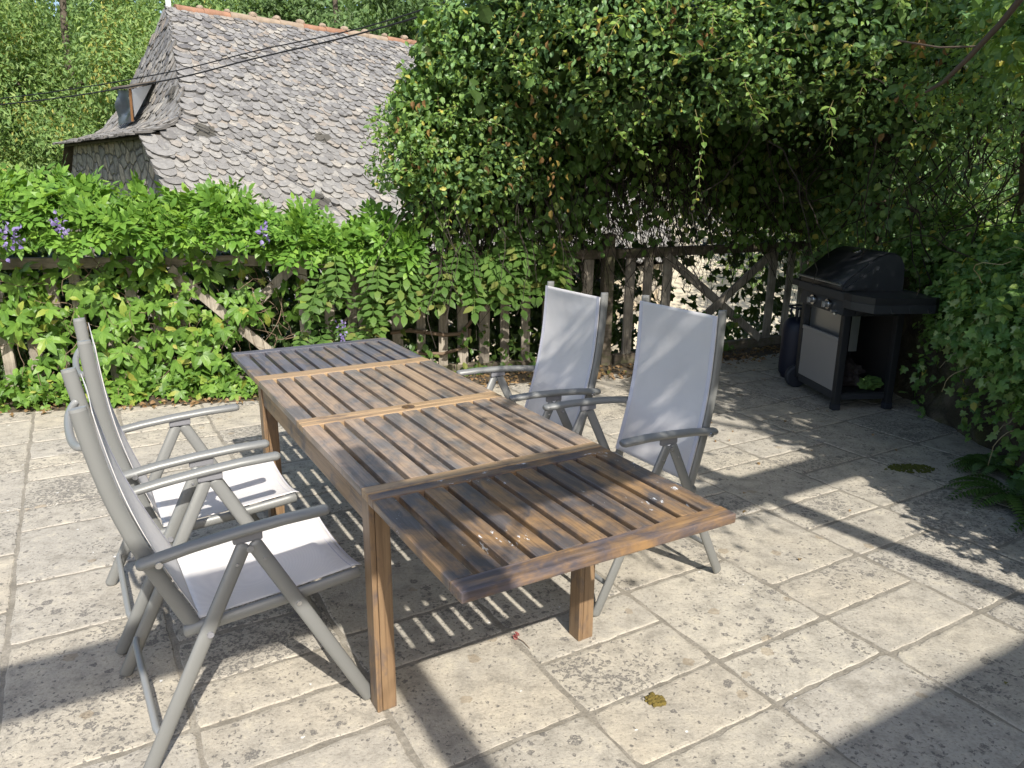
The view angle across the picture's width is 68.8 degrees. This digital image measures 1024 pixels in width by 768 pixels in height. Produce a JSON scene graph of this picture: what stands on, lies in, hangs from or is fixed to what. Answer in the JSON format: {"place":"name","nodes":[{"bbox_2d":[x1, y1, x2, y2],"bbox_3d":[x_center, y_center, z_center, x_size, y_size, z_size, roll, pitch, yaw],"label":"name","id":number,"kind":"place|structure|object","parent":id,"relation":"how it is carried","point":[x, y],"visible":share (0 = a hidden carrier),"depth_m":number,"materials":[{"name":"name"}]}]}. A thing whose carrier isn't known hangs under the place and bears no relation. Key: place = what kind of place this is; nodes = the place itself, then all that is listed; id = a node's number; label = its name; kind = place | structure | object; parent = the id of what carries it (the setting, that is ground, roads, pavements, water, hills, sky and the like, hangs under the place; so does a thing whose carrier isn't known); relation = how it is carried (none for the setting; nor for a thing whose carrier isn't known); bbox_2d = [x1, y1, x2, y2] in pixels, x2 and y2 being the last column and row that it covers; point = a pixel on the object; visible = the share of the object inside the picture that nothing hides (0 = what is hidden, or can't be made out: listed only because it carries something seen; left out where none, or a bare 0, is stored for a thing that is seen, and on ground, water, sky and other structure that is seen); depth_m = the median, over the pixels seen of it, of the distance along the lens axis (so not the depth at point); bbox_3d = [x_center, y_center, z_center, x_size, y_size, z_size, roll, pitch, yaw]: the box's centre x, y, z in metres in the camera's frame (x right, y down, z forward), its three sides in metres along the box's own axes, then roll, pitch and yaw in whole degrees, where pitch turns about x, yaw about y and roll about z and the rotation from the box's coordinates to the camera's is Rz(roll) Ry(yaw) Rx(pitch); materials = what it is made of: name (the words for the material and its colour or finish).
{"place":"outdoors","nodes":[
{"label":"outdoors","id":0,"kind":"place"},
{"bbox_2d":[0,1,445,98],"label":"overhead cable","id":1,"kind":"object","parent":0,"point":[231,56],"visible":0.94,"depth_m":10.04,"materials":[{"name":"black plastic"}]},
{"bbox_2d":[0,3,466,104],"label":"overhead cable","id":2,"kind":"object","parent":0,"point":[399,22],"visible":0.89,"depth_m":10.11,"materials":[{"name":"black plastic"}]},
{"bbox_2d":[35,0,466,15],"label":"sky","id":3,"kind":"structure","parent":0,"point":[55,2],"materials":[{"name":"white"}]},
{"bbox_2d":[3,343,780,412],"bbox_3d":[-1.822,0.027,6.074,11.289,0.157,1.377,-4,16,-16],"label":"earth strip","id":4,"kind":"object","parent":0,"point":[62,406],"visible":0.16,"depth_m":6.18,"materials":[{"name":"soil"}]},
{"bbox_2d":[0,366,257,412],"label":"undergrowth","id":5,"kind":"object","parent":4,"relation":"on","point":[33,393],"visible":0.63,"depth_m":5.48,"materials":[{"name":"green plant"}]},
{"bbox_2d":[0,240,370,391],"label":"picket fence","id":6,"kind":"object","parent":4,"relation":"on","point":[8,352],"visible":0.18,"depth_m":5.61,"materials":[{"name":"brown wood"}]},
{"bbox_2d":[0,247,383,401],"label":"virginia creeper","id":7,"kind":"object","parent":6,"relation":"attached to","point":[216,331],"visible":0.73,"depth_m":5.51,"materials":[{"name":"green plant"}]},
{"bbox_2d":[0,153,432,302],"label":"flowering vine","id":8,"kind":"object","parent":6,"relation":"attached to","point":[187,223],"visible":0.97,"depth_m":5.28,"materials":[{"name":"green plant"}]},
{"bbox_2d":[0,237,796,381],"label":"shade ivy","id":9,"kind":"object","parent":4,"relation":"on","point":[516,332],"visible":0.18,"depth_m":6.38,"materials":[{"name":"green plant"}]},
{"bbox_2d":[292,204,580,355],"bbox_3d":[-0.543,-1.073,5.709,2.321,2.165,0.725,-5,16,-19],"label":"wisteria","id":10,"kind":"object","parent":4,"relation":"on","point":[414,285],"visible":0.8,"depth_m":5.70,"materials":[{"name":"green plant"}]},
{"bbox_2d":[356,234,616,373],"bbox_3d":[-0.239,-0.505,6.297,2.347,1.462,0.114,-4,16,-16],"label":"picket fence","id":11,"kind":"object","parent":4,"relation":"on","point":[462,322],"visible":0.31,"depth_m":6.35,"materials":[{"name":"brown wood"}]},
{"bbox_2d":[0,345,1007,683],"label":"leaf litter","id":12,"kind":"object","parent":4,"relation":"on","point":[600,373],"visible":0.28,"depth_m":6.15,"materials":[{"name":"brown plant"}]},
{"bbox_2d":[611,231,825,364],"bbox_3d":[2.062,-0.710,7.195,2.592,1.422,0.123,-7,17,-26],"label":"picket fence","id":13,"kind":"object","parent":4,"relation":"on","point":[627,354],"visible":0.48,"depth_m":7.01,"materials":[{"name":"brown wood"}]},
{"bbox_2d":[1,7,996,351],"bbox_3d":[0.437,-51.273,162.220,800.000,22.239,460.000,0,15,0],"label":"ground","id":14,"kind":"structure","parent":0,"point":[339,11],"depth_m":71.70,"materials":[{"name":"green plant"}]},
{"bbox_2d":[0,0,104,300],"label":"tall tree","id":15,"kind":"object","parent":14,"relation":"on","point":[51,8],"visible":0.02,"depth_m":24.12,"materials":[{"name":"green plant"}]},
{"bbox_2d":[0,0,290,272],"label":"tall tree","id":16,"kind":"object","parent":14,"relation":"on","point":[26,47],"visible":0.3,"depth_m":19.30,"materials":[{"name":"green plant"}]},
{"bbox_2d":[133,0,465,56],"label":"tall tree","id":17,"kind":"object","parent":14,"relation":"on","point":[293,10],"visible":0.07,"depth_m":22.74,"materials":[{"name":"green plant"}]},
{"bbox_2d":[52,0,685,363],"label":"stone house","id":18,"kind":"structure","parent":14,"relation":"on","point":[277,129],"depth_m":12.47,"materials":[{"name":"stone"}]},
{"bbox_2d":[363,0,570,39],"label":"tall tree","id":19,"kind":"object","parent":14,"relation":"on","point":[401,33],"depth_m":24.54,"materials":[{"name":"green plant"}]},
{"bbox_2d":[14,0,997,150],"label":"wood","id":20,"kind":"object","parent":14,"relation":"on","point":[367,6],"visible":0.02,"depth_m":47.45,"materials":[{"name":"green plant"}]},
{"bbox_2d":[640,0,722,204],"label":"tall tree","id":21,"kind":"object","parent":14,"relation":"on","point":[661,163],"depth_m":24.59,"materials":[{"name":"green plant"}]},
{"bbox_2d":[344,0,1023,346],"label":"honeysuckle","id":22,"kind":"object","parent":14,"relation":"on","point":[542,116],"visible":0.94,"depth_m":5.28,"materials":[{"name":"green plant"}]},
{"bbox_2d":[633,191,1011,348],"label":"gravel drive","id":23,"kind":"structure","parent":14,"relation":"on","point":[679,293],"depth_m":17.39,"materials":[{"name":"beige gravel"}]},
{"bbox_2d":[695,2,1018,289],"bbox_3d":[9.311,-5.540,18.024,9.919,10.756,8.170,0,15,0],"label":"tall tree","id":24,"kind":"object","parent":14,"relation":"on","point":[753,286],"depth_m":17.09,"materials":[{"name":"green plant"}]},
{"bbox_2d":[855,3,1020,237],"bbox_3d":[8.707,-3.390,10.648,7.774,8.686,7.476,0,15,0],"label":"tall tree","id":25,"kind":"object","parent":14,"relation":"on","point":[989,190],"visible":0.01,"depth_m":10.20,"materials":[{"name":"green plant"}]},
{"bbox_2d":[0,353,1023,767],"bbox_3d":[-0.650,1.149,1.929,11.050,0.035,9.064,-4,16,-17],"label":"patio paving","id":26,"kind":"structure","parent":0,"point":[72,699],"depth_m":2.74,"materials":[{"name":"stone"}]},
{"bbox_2d":[72,318,310,654],"bbox_3d":[-1.211,0.307,2.839,0.684,1.107,0.572,-9,18,-30],"label":"garden chair","id":27,"kind":"object","parent":26,"relation":"on","point":[251,484],"visible":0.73,"depth_m":2.73,"materials":[{"name":"grey paint"}]},
{"bbox_2d":[61,367,370,767],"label":"garden chair","id":28,"kind":"object","parent":26,"relation":"on","point":[216,575],"visible":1,"depth_m":2.19,"materials":[{"name":"grey paint"}]},
{"bbox_2d":[231,337,735,712],"bbox_3d":[-0.420,0.449,3.033,0.831,0.742,2.659,-8,18,-29],"label":"garden table","id":29,"kind":"object","parent":26,"relation":"on","point":[465,490],"visible":0.96,"depth_m":2.31,"materials":[{"name":"brown wood"}]},
{"bbox_2d":[512,632,529,648],"bbox_3d":[0.040,0.919,2.692,0.026,0.026,0.088,-14,21,-43],"label":"fallen flower bud","id":30,"kind":"object","parent":26,"relation":"on","point":[515,637],"visible":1,"depth_m":2.71,"materials":[{"name":"pink plant"}]},
{"bbox_2d":[456,281,607,435],"bbox_3d":[0.057,0.099,3.637,0.684,1.108,0.572,-9,18,-30],"label":"garden chair","id":31,"kind":"object","parent":26,"relation":"on","point":[566,366],"visible":0.56,"depth_m":3.66,"materials":[{"name":"grey fabric"}]},
{"bbox_2d":[542,295,726,616],"bbox_3d":[0.463,0.243,3.087,0.684,1.126,0.572,-9,18,-30],"label":"garden chair","id":32,"kind":"object","parent":26,"relation":"on","point":[669,400],"visible":0.72,"depth_m":3.10,"materials":[{"name":"grey fabric"}]},
{"bbox_2d":[644,691,666,706],"bbox_3d":[0.460,1.010,2.394,0.064,0.018,0.067,-11,19,-36],"label":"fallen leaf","id":33,"kind":"object","parent":26,"relation":"on","point":[652,699],"visible":1,"depth_m":2.39,"materials":[{"name":"yellow plant"}]},
{"bbox_2d":[778,304,811,376],"bbox_3d":[2.403,-0.358,6.324,0.250,0.608,0.248,0,15,0],"label":"gas bottle","id":34,"kind":"object","parent":26,"relation":"on","point":[789,342],"visible":0.6,"depth_m":6.25,"materials":[{"name":"blue paint"}]},
{"bbox_2d":[784,246,939,410],"bbox_3d":[2.539,-0.416,5.536,0.591,1.138,1.128,-1,15,-6],"label":"gas grill","id":35,"kind":"object","parent":26,"relation":"on","point":[863,306],"visible":0.91,"depth_m":5.45,"materials":[{"name":"black paint"}]},
{"bbox_2d":[842,357,865,386],"bbox_3d":[2.530,-0.105,5.684,0.282,0.208,0.284,15,21,42],"label":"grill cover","id":36,"kind":"object","parent":35,"relation":"on","point":[853,371],"visible":0.59,"depth_m":5.56,"materials":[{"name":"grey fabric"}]},
{"bbox_2d":[857,374,883,389],"bbox_3d":[2.661,-0.013,5.559,0.201,0.099,0.169,-5,16,-20],"label":"shopping bag","id":37,"kind":"object","parent":35,"relation":"on","point":[867,382],"visible":0.99,"depth_m":5.51,"materials":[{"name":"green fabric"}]},
{"bbox_2d":[887,463,934,472],"bbox_3d":[2.326,0.490,4.356,0.271,0.018,0.144,0,15,0],"label":"moss clump","id":38,"kind":"object","parent":26,"relation":"on","point":[907,467],"visible":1,"depth_m":4.35,"materials":[{"name":"green plant"}]},
{"bbox_2d":[894,268,1023,474],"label":"retaining wall","id":39,"kind":"structure","parent":26,"relation":"on","point":[938,404],"depth_m":5.26,"materials":[{"name":"stone"}]},
{"bbox_2d":[884,194,1023,479],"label":"ivy","id":40,"kind":"object","parent":39,"relation":"attached to","point":[978,319],"visible":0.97,"depth_m":4.52,"materials":[{"name":"green plant"}]},
{"bbox_2d":[944,474,1023,524],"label":"fern","id":41,"kind":"object","parent":26,"relation":"on","point":[1012,497],"visible":0.99,"depth_m":3.92,"materials":[{"name":"green plant"}]},
{"bbox_2d":[946,453,1022,478],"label":"fern","id":42,"kind":"object","parent":26,"relation":"on","point":[973,462],"visible":0.88,"depth_m":4.31,"materials":[{"name":"green plant"}]},
{"bbox_2d":[1009,516,1023,531],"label":"fern","id":43,"kind":"object","parent":26,"relation":"on","point":[1017,524],"visible":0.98,"depth_m":3.60,"materials":[{"name":"green plant"}]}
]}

